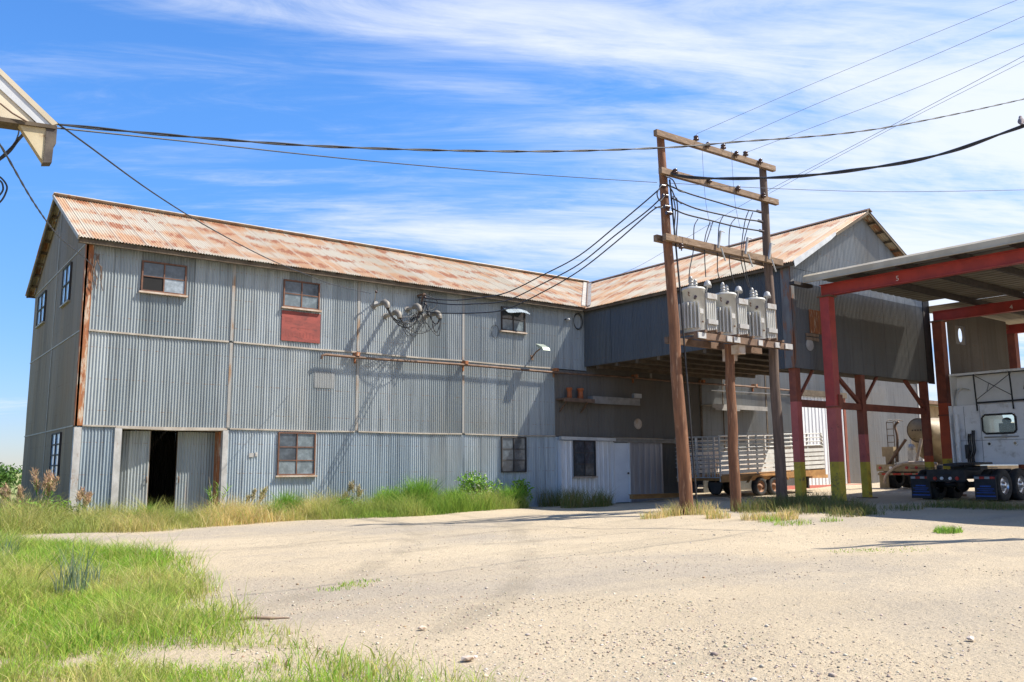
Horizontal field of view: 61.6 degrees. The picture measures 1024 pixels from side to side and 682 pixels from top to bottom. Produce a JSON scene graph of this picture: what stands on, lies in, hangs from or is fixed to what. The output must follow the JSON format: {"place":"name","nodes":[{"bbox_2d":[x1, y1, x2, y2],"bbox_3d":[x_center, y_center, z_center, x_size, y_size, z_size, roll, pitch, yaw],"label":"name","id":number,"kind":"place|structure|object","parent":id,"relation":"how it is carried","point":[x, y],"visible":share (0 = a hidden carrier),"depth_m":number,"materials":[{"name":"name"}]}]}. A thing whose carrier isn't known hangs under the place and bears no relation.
{"place":"outdoors","nodes":[
{"label":"outdoors","id":0,"kind":"place"},
{"bbox_2d":[0,497,40,507],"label":"grass","id":1,"kind":"structure","parent":0,"point":[10,501],"depth_m":21.72,"materials":[{"name":"plant"}]},
{"bbox_2d":[0,522,546,681],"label":"grass","id":2,"kind":"structure","parent":0,"point":[136,584],"depth_m":6.13,"materials":[{"name":"green plant"}]},
{"bbox_2d":[0,472,1023,681],"bbox_3d":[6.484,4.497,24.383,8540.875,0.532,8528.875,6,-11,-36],"label":"ground","id":3,"kind":"structure","parent":0,"point":[258,550],"depth_m":8.01,"materials":[{"name":"beige gravel"}]},
{"bbox_2d":[0,462,22,493],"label":"bush","id":4,"kind":"object","parent":3,"relation":"on","point":[6,474],"visible":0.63,"depth_m":42.26,"materials":[{"name":"green plant"}]},
{"bbox_2d":[0,529,23,555],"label":"silver grass","id":5,"kind":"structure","parent":3,"relation":"on","point":[9,545],"depth_m":10.44,"materials":[{"name":"plant"}]},
{"bbox_2d":[0,482,25,510],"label":"tall weed","id":6,"kind":"object","parent":3,"relation":"on","point":[6,489],"visible":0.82,"depth_m":18.39,"materials":[{"name":"beige plant"}]},
{"bbox_2d":[0,68,57,165],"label":"outbuilding","id":7,"kind":"structure","parent":3,"relation":"on","point":[28,117],"depth_m":5.85,"materials":[{"name":"metal"}]},
{"bbox_2d":[0,131,23,202],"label":"cable loop","id":8,"kind":"object","parent":7,"relation":"hanging from","point":[12,147],"visible":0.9,"depth_m":5.94,"materials":[{"name":"black rubber"}]},
{"bbox_2d":[57,122,370,293],"bbox_3d":[-3.447,-1.388,14.255,0.012,2.176,16.421,0,-8,-2],"label":"service drop","id":9,"kind":"object","parent":7,"relation":"attached to","point":[82,141],"visible":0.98,"depth_m":8.09,"materials":[{"name":"black rubber"}]},
{"bbox_2d":[57,127,656,182],"bbox_3d":[-0.086,-2.400,11.966,0.010,3.528,13.128,-5,-10,28],"label":"thin wire","id":10,"kind":"object","parent":7,"relation":"attached to","point":[308,154],"visible":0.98,"depth_m":8.08,"materials":[{"name":"black metal"}]},
{"bbox_2d":[59,98,1023,152],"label":"twisted cable","id":11,"kind":"object","parent":7,"relation":"attached to","point":[290,144],"visible":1,"depth_m":7.83,"materials":[{"name":"black rubber"}]},
{"bbox_2d":[0,495,77,517],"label":"grass","id":12,"kind":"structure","parent":3,"relation":"on","point":[64,504],"depth_m":17.96,"materials":[{"name":"green plant"}]},
{"bbox_2d":[29,467,59,509],"bbox_3d":[-9.804,3.269,18.021,0.706,1.309,0.820,6,-11,-36],"label":"tall weed","id":13,"kind":"object","parent":3,"relation":"on","point":[50,478],"visible":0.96,"depth_m":17.99,"materials":[{"name":"brown plant"}]},
{"bbox_2d":[47,542,97,597],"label":"silver grass","id":14,"kind":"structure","parent":3,"relation":"on","point":[72,574],"depth_m":7.79,"materials":[{"name":"plant"}]},
{"bbox_2d":[73,486,92,516],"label":"tall weed","id":15,"kind":"object","parent":3,"relation":"on","point":[87,496],"visible":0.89,"depth_m":18.19,"materials":[{"name":"brown plant"}]},
{"bbox_2d":[85,557,105,583],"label":"silver grass","id":16,"kind":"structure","parent":3,"relation":"on","point":[94,575],"depth_m":8.38,"materials":[{"name":"plant"}]},
{"bbox_2d":[130,501,170,516],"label":"feathery weed","id":17,"kind":"object","parent":3,"relation":"on","point":[149,509],"visible":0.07,"depth_m":18.00,"materials":[{"name":"green plant"}]},
{"bbox_2d":[205,480,230,507],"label":"tall weed","id":18,"kind":"object","parent":3,"relation":"on","point":[210,492],"visible":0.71,"depth_m":20.28,"materials":[{"name":"green plant"}]},
{"bbox_2d":[245,486,267,509],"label":"tall weed","id":19,"kind":"object","parent":3,"relation":"on","point":[262,493],"visible":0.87,"depth_m":20.72,"materials":[{"name":"beige plant"}]},
{"bbox_2d":[240,616,289,619],"bbox_3d":[-1.918,2.145,6.650,0.381,0.036,0.057,2,-9,-13],"label":"stick","id":20,"kind":"object","parent":3,"relation":"on","point":[264,617],"visible":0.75,"depth_m":6.64,"materials":[{"name":"beige wood"}]},
{"bbox_2d":[0,481,535,534],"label":"grass","id":21,"kind":"structure","parent":3,"relation":"on","point":[114,519],"depth_m":18.59,"materials":[{"name":"green plant"}]},
{"bbox_2d":[256,499,289,520],"bbox_3d":[-5.463,3.847,19.699,0.784,0.568,0.770,-5,-10,28],"label":"feathery weed","id":22,"kind":"object","parent":3,"relation":"on","point":[271,507],"visible":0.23,"depth_m":19.62,"materials":[{"name":"green plant"}]},
{"bbox_2d":[265,485,308,513],"bbox_3d":[-5.392,3.847,20.572,1.256,0.832,1.092,6,-11,-36],"label":"feathery weed","id":23,"kind":"object","parent":3,"relation":"on","point":[284,497],"visible":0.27,"depth_m":20.48,"materials":[{"name":"green plant"}]},
{"bbox_2d":[330,496,360,507],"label":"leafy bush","id":24,"kind":"object","parent":3,"relation":"on","point":[345,501],"visible":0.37,"depth_m":21.45,"materials":[{"name":"green plant"}]},
{"bbox_2d":[342,480,369,500],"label":"tall weed","id":25,"kind":"object","parent":3,"relation":"on","point":[351,487],"visible":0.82,"depth_m":22.15,"materials":[{"name":"beige plant"}]},
{"bbox_2d":[366,484,408,508],"bbox_3d":[-3.208,4.087,22.368,1.367,0.852,1.225,6,-11,-36],"label":"feathery weed","id":26,"kind":"object","parent":3,"relation":"on","point":[391,493],"visible":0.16,"depth_m":22.23,"materials":[{"name":"green plant"}]},
{"bbox_2d":[392,472,446,508],"bbox_3d":[-2.433,4.013,22.874,1.754,1.142,1.585,6,-11,-36],"label":"feathery weed","id":27,"kind":"object","parent":3,"relation":"on","point":[417,485],"visible":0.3,"depth_m":22.74,"materials":[{"name":"green plant"}]},
{"bbox_2d":[440,485,471,507],"bbox_3d":[-1.571,4.261,23.509,1.303,0.816,1.174,6,-11,-36],"label":"feathery weed","id":28,"kind":"object","parent":3,"relation":"on","point":[450,493],"visible":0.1,"depth_m":23.42,"materials":[{"name":"green plant"}]},
{"bbox_2d":[461,655,473,660],"bbox_3d":[-0.269,1.904,5.150,0.091,0.034,0.061,6,-11,-36],"label":"stone","id":29,"kind":"object","parent":3,"relation":"on","point":[467,658],"visible":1,"depth_m":5.13,"materials":[{"name":"stone"}]},
{"bbox_2d":[465,489,484,505],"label":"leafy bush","id":30,"kind":"object","parent":3,"relation":"on","point":[476,496],"visible":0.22,"depth_m":23.83,"materials":[{"name":"green plant"}]},
{"bbox_2d":[21,192,934,515],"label":"corrugated warehouse","id":31,"kind":"structure","parent":3,"relation":"on","point":[183,356],"depth_m":23.75,"materials":[{"name":"grey metal"}]},
{"bbox_2d":[35,290,46,328],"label":"window","id":32,"kind":"structure","parent":31,"relation":"in","point":[41,307],"depth_m":24.36,"materials":[{"name":"blue glass"}]},
{"bbox_2d":[0,144,92,265],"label":"service drop","id":33,"kind":"object","parent":31,"relation":"attached to","point":[11,164],"visible":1,"depth_m":7.11,"materials":[{"name":"rubber"}]},
{"bbox_2d":[49,432,61,478],"bbox_3d":[-11.009,2.766,20.674,0.068,1.100,1.220,6,-11,-36],"label":"window","id":34,"kind":"structure","parent":31,"relation":"in","point":[56,438],"depth_m":20.62,"materials":[{"name":"clear glass"}]},
{"bbox_2d":[59,262,72,307],"bbox_3d":[-11.126,-1.390,21.414,0.068,1.000,1.120,6,-11,-36],"label":"window","id":35,"kind":"structure","parent":31,"relation":"in","point":[67,271],"depth_m":21.36,"materials":[{"name":"blue glass"}]},
{"bbox_2d":[91,254,102,290],"bbox_3d":[-9.500,-1.582,19.694,0.284,0.862,0.057,6,-11,-36],"label":"wire bundle","id":36,"kind":"object","parent":31,"relation":"attached to","point":[97,258],"visible":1,"depth_m":19.68,"materials":[{"name":"metal"}]},
{"bbox_2d":[118,431,150,511],"bbox_3d":[-8.879,3.136,20.033,0.744,2.070,0.132,4,-9,-25],"label":"door","id":37,"kind":"structure","parent":31,"relation":"in","point":[135,445],"depth_m":20.08,"materials":[{"name":"grey metal"}]},
{"bbox_2d":[138,260,187,297],"bbox_3d":[-8.347,-1.490,20.612,1.120,0.785,0.093,6,-11,-36],"label":"window","id":38,"kind":"structure","parent":31,"relation":"in","point":[158,278],"depth_m":20.62,"materials":[{"name":"grey glass"}]},
{"bbox_2d":[174,432,214,515],"bbox_3d":[-7.727,3.269,20.975,0.932,2.070,0.132,6,-11,-38],"label":"door","id":39,"kind":"structure","parent":31,"relation":"in","point":[195,450],"depth_m":20.97,"materials":[{"name":"grey metal"}]},
{"bbox_2d":[275,432,316,476],"bbox_3d":[-5.525,2.918,22.061,1.110,1.135,0.093,6,-11,-36],"label":"window","id":40,"kind":"structure","parent":31,"relation":"in","point":[296,451],"depth_m":22.07,"materials":[{"name":"grey glass"}]},
{"bbox_2d":[281,279,321,311],"bbox_3d":[-5.548,-1.196,22.676,1.100,0.775,0.093,6,-11,-36],"label":"window","id":41,"kind":"structure","parent":31,"relation":"in","point":[297,295],"depth_m":22.68,"materials":[{"name":"grey glass"}]},
{"bbox_2d":[371,299,389,308],"bbox_3d":[-3.616,-0.984,23.678,0.194,0.276,0.775,7,-11,-41],"label":"weatherhead","id":42,"kind":"object","parent":31,"relation":"attached to","point":[385,303],"visible":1,"depth_m":23.48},
{"bbox_2d":[387,306,423,327],"bbox_3d":[-2.925,-0.749,23.954,0.077,0.821,1.451,-7,-11,39],"label":"cable loop","id":43,"kind":"object","parent":42,"relation":"hanging from","point":[397,323],"visible":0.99,"depth_m":23.63,"materials":[{"name":"black rubber"}]},
{"bbox_2d":[389,298,423,324],"bbox_3d":[-2.940,-0.881,23.992,0.024,0.906,1.399,-7,-11,38],"label":"cable loop","id":44,"kind":"object","parent":42,"relation":"hanging from","point":[411,320],"visible":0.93,"depth_m":23.95,"materials":[{"name":"black rubber"}]},
{"bbox_2d":[383,309,401,318],"bbox_3d":[-3.320,-0.717,23.860,0.194,0.276,0.775,7,-11,-41],"label":"weatherhead","id":45,"kind":"object","parent":31,"relation":"attached to","point":[397,313],"visible":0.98,"depth_m":23.65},
{"bbox_2d":[401,319,438,333],"bbox_3d":[-2.560,-0.444,23.991,1.273,0.496,0.021,6,-11,-36],"label":"cable loop","id":46,"kind":"object","parent":45,"relation":"hanging from","point":[420,333],"visible":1,"depth_m":23.95,"materials":[{"name":"black rubber"}]},
{"bbox_2d":[405,303,421,311],"bbox_3d":[-2.786,-0.916,24.357,0.192,0.276,0.677,7,-11,-41],"label":"weatherhead","id":47,"kind":"object","parent":31,"relation":"attached to","point":[417,307],"visible":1,"depth_m":24.19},
{"bbox_2d":[416,293,425,317],"bbox_3d":[-2.600,-1.003,24.685,0.106,0.705,0.393,7,-11,-39],"label":"cable bracket","id":48,"kind":"object","parent":31,"relation":"attached to","point":[423,295],"visible":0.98,"depth_m":24.62,"materials":[{"name":"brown metal"}]},
{"bbox_2d":[397,296,440,335],"bbox_3d":[-2.721,-0.701,24.223,1.418,1.246,0.516,6,-11,-36],"label":"cable tangle","id":49,"kind":"object","parent":48,"relation":"hanging from","point":[418,321],"visible":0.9,"depth_m":24.31,"materials":[{"name":"black rubber"}]},
{"bbox_2d":[409,295,437,323],"bbox_3d":[-2.530,-0.906,24.594,0.949,0.858,0.133,6,-11,-36],"label":"jumper wire","id":50,"kind":"object","parent":48,"relation":"attached to","point":[426,310],"visible":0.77,"depth_m":24.65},
{"bbox_2d":[423,310,441,318],"bbox_3d":[-2.284,-0.722,24.642,0.194,0.276,0.775,7,-11,-41],"label":"weatherhead","id":51,"kind":"object","parent":31,"relation":"attached to","point":[438,316],"visible":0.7,"depth_m":24.43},
{"bbox_2d":[430,312,440,332],"bbox_3d":[-2.159,-0.516,24.304,0.338,0.578,0.028,4,-10,-29],"label":"cable loop","id":52,"kind":"object","parent":51,"relation":"hanging from","point":[432,324],"visible":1,"depth_m":24.26,"materials":[{"name":"black rubber"}]},
{"bbox_2d":[500,306,527,333],"bbox_3d":[0.049,-0.648,26.811,1.020,0.795,0.093,6,-11,-36],"label":"window","id":53,"kind":"structure","parent":31,"relation":"in","point":[514,322],"depth_m":26.80,"materials":[{"name":"grey glass"}]},
{"bbox_2d":[501,437,526,471],"bbox_3d":[0.057,3.465,26.208,0.950,1.070,0.055,6,-11,-36],"label":"window","id":54,"kind":"structure","parent":31,"relation":"in","point":[513,449],"depth_m":26.21,"materials":[{"name":"grey glass"}]},
{"bbox_2d":[531,344,549,359],"bbox_3d":[0.845,0.326,26.851,0.320,0.460,0.773,6,-11,-36],"label":"floodlight","id":55,"kind":"object","parent":31,"relation":"attached to","point":[543,347],"visible":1,"depth_m":26.67,"materials":[{"name":"white metal"}]},
{"bbox_2d":[573,313,582,329],"bbox_3d":[2.188,-0.648,28.432,0.419,0.573,0.037,6,-11,-36],"label":"wire coil","id":56,"kind":"object","parent":31,"relation":"hanging from","point":[581,320],"visible":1,"depth_m":28.47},
{"bbox_2d":[573,440,597,477],"bbox_3d":[2.357,3.801,27.632,1.010,1.185,0.093,6,-11,-36],"label":"window","id":57,"kind":"structure","parent":31,"relation":"in","point":[584,452],"depth_m":27.63,"materials":[{"name":"black glass"}]},
{"bbox_2d":[613,442,630,502],"bbox_3d":[3.670,4.387,28.619,0.760,2.000,0.130,6,-11,-36],"label":"door","id":58,"kind":"structure","parent":31,"relation":"in","point":[621,451],"depth_m":28.64,"materials":[{"name":"paint"}]},
{"bbox_2d":[592,56,1022,283],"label":"thin wire","id":59,"kind":"object","parent":31,"relation":"attached to","point":[838,153],"visible":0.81,"depth_m":22.75,"materials":[{"name":"grey metal"}]},
{"bbox_2d":[801,396,847,484],"bbox_3d":[12.924,4.163,35.729,3.300,3.686,0.032,6,-11,-36],"label":"door","id":60,"kind":"structure","parent":31,"relation":"in","point":[814,419],"depth_m":35.66,"materials":[{"name":"white metal"}]},
{"bbox_2d":[454,470,502,498],"bbox_3d":[-1.010,4.297,24.761,1.642,1.147,0.707,6,-11,-36],"label":"leafy bush","id":61,"kind":"object","parent":3,"relation":"on","point":[477,484],"visible":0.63,"depth_m":24.68,"materials":[{"name":"green plant"}]},
{"bbox_2d":[491,483,527,506],"bbox_3d":[-0.052,4.408,24.654,1.287,0.829,1.142,6,-11,-36],"label":"feathery weed","id":62,"kind":"object","parent":3,"relation":"on","point":[516,494],"visible":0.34,"depth_m":24.51,"materials":[{"name":"green plant"}]},
{"bbox_2d":[510,478,533,499],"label":"leafy bush","id":63,"kind":"object","parent":3,"relation":"on","point":[519,481],"visible":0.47,"depth_m":25.35,"materials":[{"name":"green plant"}]},
{"bbox_2d":[629,493,678,498],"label":"steel beam","id":64,"kind":"structure","parent":3,"relation":"on","point":[658,495],"depth_m":27.79,"materials":[{"name":"brown metal"}]},
{"bbox_2d":[317,483,1023,590],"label":"grass tufts","id":65,"kind":"object","parent":3,"relation":"on","point":[821,504],"visible":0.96,"depth_m":18.02,"materials":[{"name":"green plant"}]},
{"bbox_2d":[653,129,792,514],"bbox_3d":[4.623,-0.301,18.911,4.138,8.444,1.020,6,-11,-36],"label":"transformer pole frame","id":66,"kind":"object","parent":3,"relation":"on","point":[766,260],"visible":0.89,"depth_m":18.64,"materials":[{"name":"brown wood"}]},
{"bbox_2d":[418,189,659,300],"bbox_3d":[0.250,-2.041,21.583,0.028,1.546,8.957,7,-11,-41],"label":"service cable","id":67,"kind":"object","parent":66,"relation":"attached to","point":[553,269],"visible":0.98,"depth_m":20.60,"materials":[{"name":"black rubber"}]},
{"bbox_2d":[420,200,658,304],"bbox_3d":[0.300,-1.847,21.499,0.028,1.535,8.860,7,-11,-41],"label":"service cable","id":68,"kind":"object","parent":66,"relation":"attached to","point":[554,277],"visible":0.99,"depth_m":20.54,"materials":[{"name":"black rubber"}]},
{"bbox_2d":[424,206,660,313],"bbox_3d":[0.327,-1.637,21.439,0.028,1.553,8.690,7,-11,-41],"label":"service cable","id":69,"kind":"object","parent":66,"relation":"attached to","point":[554,285],"visible":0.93,"depth_m":20.59,"materials":[{"name":"black rubber"}]},
{"bbox_2d":[654,176,683,239],"bbox_3d":[3.322,-2.801,18.075,0.914,1.370,0.028,6,-11,-36],"label":"cable tangle","id":70,"kind":"object","parent":66,"relation":"attached to","point":[677,200],"visible":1,"depth_m":18.15,"materials":[{"name":"black rubber"}]},
{"bbox_2d":[688,219,697,280],"bbox_3d":[3.899,-1.963,18.457,0.389,1.437,0.019,6,-11,-36],"label":"transformer lead","id":71,"kind":"object","parent":66,"relation":"attached to","point":[693,250],"visible":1,"depth_m":18.43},
{"bbox_2d":[678,276,717,334],"bbox_3d":[4.007,-0.769,18.412,0.750,1.240,0.693,6,-11,-36],"label":"pole transformer","id":72,"kind":"object","parent":66,"relation":"on","point":[699,307],"visible":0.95,"depth_m":18.28,"materials":[{"name":"paint"}]},
{"bbox_2d":[704,223,709,276],"bbox_3d":[4.292,-2.013,18.824,0.250,1.274,0.019,6,-11,-36],"label":"transformer lead","id":73,"kind":"object","parent":66,"relation":"attached to","point":[704,250],"visible":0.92,"depth_m":18.73,"materials":[{"name":"grey metal"}]},
{"bbox_2d":[670,185,760,211],"bbox_3d":[4.574,-3.122,19.119,3.018,0.121,0.033,6,-11,-36],"label":"bus cable","id":74,"kind":"object","parent":66,"relation":"attached to","point":[716,201],"visible":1,"depth_m":19.09,"materials":[{"name":"black rubber"}]},
{"bbox_2d":[671,208,763,231],"bbox_3d":[4.613,-2.655,19.077,3.082,0.100,0.033,6,-11,-36],"label":"bus cable","id":75,"kind":"object","parent":66,"relation":"attached to","point":[718,222],"visible":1,"depth_m":19.02,"materials":[{"name":"black rubber"}]},
{"bbox_2d":[672,198,762,221],"bbox_3d":[4.613,-2.860,19.108,3.025,0.138,0.033,6,-11,-36],"label":"bus cable","id":76,"kind":"object","parent":66,"relation":"attached to","point":[719,213],"visible":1,"depth_m":19.08,"materials":[{"name":"black rubber"}]},
{"bbox_2d":[714,282,748,336],"bbox_3d":[4.841,-0.683,19.028,0.750,1.240,0.693,6,-11,-36],"label":"pole transformer","id":77,"kind":"object","parent":66,"relation":"on","point":[731,313],"visible":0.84,"depth_m":18.89,"materials":[{"name":"grey metal"}]},
{"bbox_2d":[717,216,722,280],"bbox_3d":[4.662,-2.083,19.177,0.307,1.556,0.019,6,-11,-36],"label":"transformer lead","id":78,"kind":"object","parent":77,"relation":"attached to","point":[717,253],"visible":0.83,"depth_m":19.05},
{"bbox_2d":[728,218,735,284],"bbox_3d":[4.970,-2.039,19.276,0.331,1.599,0.019,6,-11,-36],"label":"transformer lead","id":79,"kind":"object","parent":66,"relation":"attached to","point":[729,255],"visible":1,"depth_m":19.15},
{"bbox_2d":[740,211,748,286],"bbox_3d":[5.334,-2.122,19.626,0.380,1.826,0.019,6,-11,-36],"label":"transformer lead","id":80,"kind":"object","parent":66,"relation":"attached to","point":[741,249],"visible":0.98,"depth_m":19.52,"materials":[{"name":"black rubber"}]},
{"bbox_2d":[746,288,777,340],"bbox_3d":[5.659,-0.599,19.631,0.750,1.240,0.693,6,-11,-36],"label":"pole transformer","id":81,"kind":"object","parent":66,"relation":"on","point":[761,317],"visible":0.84,"depth_m":19.50,"materials":[{"name":"grey metal"}]},
{"bbox_2d":[743,212,752,289],"bbox_3d":[5.456,-2.082,19.775,0.443,1.906,0.019,6,-11,-36],"label":"transformer lead","id":82,"kind":"object","parent":81,"relation":"attached to","point":[743,250],"visible":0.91,"depth_m":19.65,"materials":[{"name":"black rubber"}]},
{"bbox_2d":[672,183,1005,191],"bbox_3d":[7.662,-3.292,18.314,8.544,0.251,0.010,0,-8,0],"label":"thin wire","id":83,"kind":"object","parent":66,"relation":"attached to","point":[855,191],"visible":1,"depth_m":18.29,"materials":[{"name":"grey metal"}]},
{"bbox_2d":[671,124,1023,179],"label":"bundled cable","id":84,"kind":"object","parent":66,"relation":"attached to","point":[966,146],"visible":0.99,"depth_m":16.42,"materials":[{"name":"black rubber"}]},
{"bbox_2d":[1018,116,1023,124],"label":"insulator","id":85,"kind":"object","parent":84,"relation":"on","point":[1021,120],"visible":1,"depth_m":15.13,"materials":[{"name":"white ceramic"}]},
{"bbox_2d":[696,0,1015,134],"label":"line wire","id":86,"kind":"object","parent":66,"relation":"attached to","point":[861,63],"visible":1,"depth_m":17.05,"materials":[{"name":"grey metal"}]},
{"bbox_2d":[735,16,1023,139],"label":"line wire","id":87,"kind":"object","parent":66,"relation":"attached to","point":[885,75],"visible":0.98,"depth_m":17.32,"materials":[{"name":"grey metal"}]},
{"bbox_2d":[748,44,1021,151],"bbox_3d":[7.792,-5.072,17.754,6.575,0.701,0.009,-8,-12,43],"label":"line wire","id":88,"kind":"object","parent":66,"relation":"attached to","point":[891,97],"visible":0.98,"depth_m":17.67,"materials":[{"name":"grey metal"}]},
{"bbox_2d":[769,61,1023,193],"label":"thin wire","id":89,"kind":"object","parent":66,"relation":"attached to","point":[908,119],"visible":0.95,"depth_m":18.61,"materials":[{"name":"grey metal"}]},
{"bbox_2d":[675,433,827,495],"bbox_3d":[8.840,4.263,29.905,7.144,2.118,2.120,6,-11,-36],"label":"livestock trailer","id":90,"kind":"object","parent":3,"relation":"on","point":[757,467],"visible":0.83,"depth_m":28.41,"materials":[{"name":"white paint"}]},
{"bbox_2d":[787,484,858,489],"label":"kerb","id":91,"kind":"structure","parent":3,"relation":"on","point":[793,487],"depth_m":33.80,"materials":[{"name":"red paint"}]},
{"bbox_2d":[842,377,923,483],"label":"rounded shed","id":92,"kind":"structure","parent":3,"relation":"on","point":[890,393],"depth_m":38.69,"materials":[{"name":"metal"}]},
{"bbox_2d":[789,232,1023,501],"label":"steel canopy","id":93,"kind":"object","parent":3,"relation":"on","point":[968,276],"visible":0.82,"depth_m":22.31,"materials":[{"name":"red metal"}]},
{"bbox_2d":[929,400,938,417],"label":"tan outbuilding","id":94,"kind":"structure","parent":3,"relation":"on","point":[934,411],"depth_m":52.98,"materials":[{"name":"paint"}]},
{"bbox_2d":[876,418,1018,487],"bbox_3d":[17.447,4.310,33.046,9.597,2.565,2.213,6,-11,-36],"label":"tank trailer","id":95,"kind":"object","parent":3,"relation":"on","point":[894,475],"visible":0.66,"depth_m":30.89,"materials":[{"name":"beige paint"}]},
{"bbox_2d":[934,525,962,533],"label":"green tuft","id":96,"kind":"object","parent":3,"relation":"on","point":[939,530],"visible":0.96,"depth_m":13.40,"materials":[{"name":"green plant"}]},
{"bbox_2d":[909,368,1023,501],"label":"truck tractor","id":97,"kind":"object","parent":3,"relation":"on","point":[986,414],"visible":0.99,"depth_m":24.09,"materials":[{"name":"metal"}]},
{"bbox_2d":[966,636,974,640],"bbox_3d":[2.936,1.900,5.494,0.044,0.030,0.068,-7,-10,36],"label":"stone","id":98,"kind":"object","parent":3,"relation":"on","point":[972,638],"visible":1,"depth_m":5.48,"materials":[{"name":"stone"}]},
{"bbox_2d":[0,0,1023,469],"label":"sky","id":99,"kind":"structure","parent":0,"point":[526,75],"materials":[{"name":"blue"}]},
{"bbox_2d":[566,387,571,397],"bbox_3d":[1.844,1.678,27.602,0.202,0.358,0.202,6,-11,-36],"label":"clay pot","id":100,"kind":"object","parent":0,"point":[569,392],"visible":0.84,"depth_m":27.54,"materials":[{"name":"orange ceramic"}]},
{"bbox_2d":[577,388,583,398],"bbox_3d":[2.220,1.717,27.880,0.228,0.358,0.228,6,-11,-36],"label":"clay pot","id":101,"kind":"object","parent":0,"point":[580,392],"visible":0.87,"depth_m":27.81,"materials":[{"name":"orange ceramic"}]}
]}

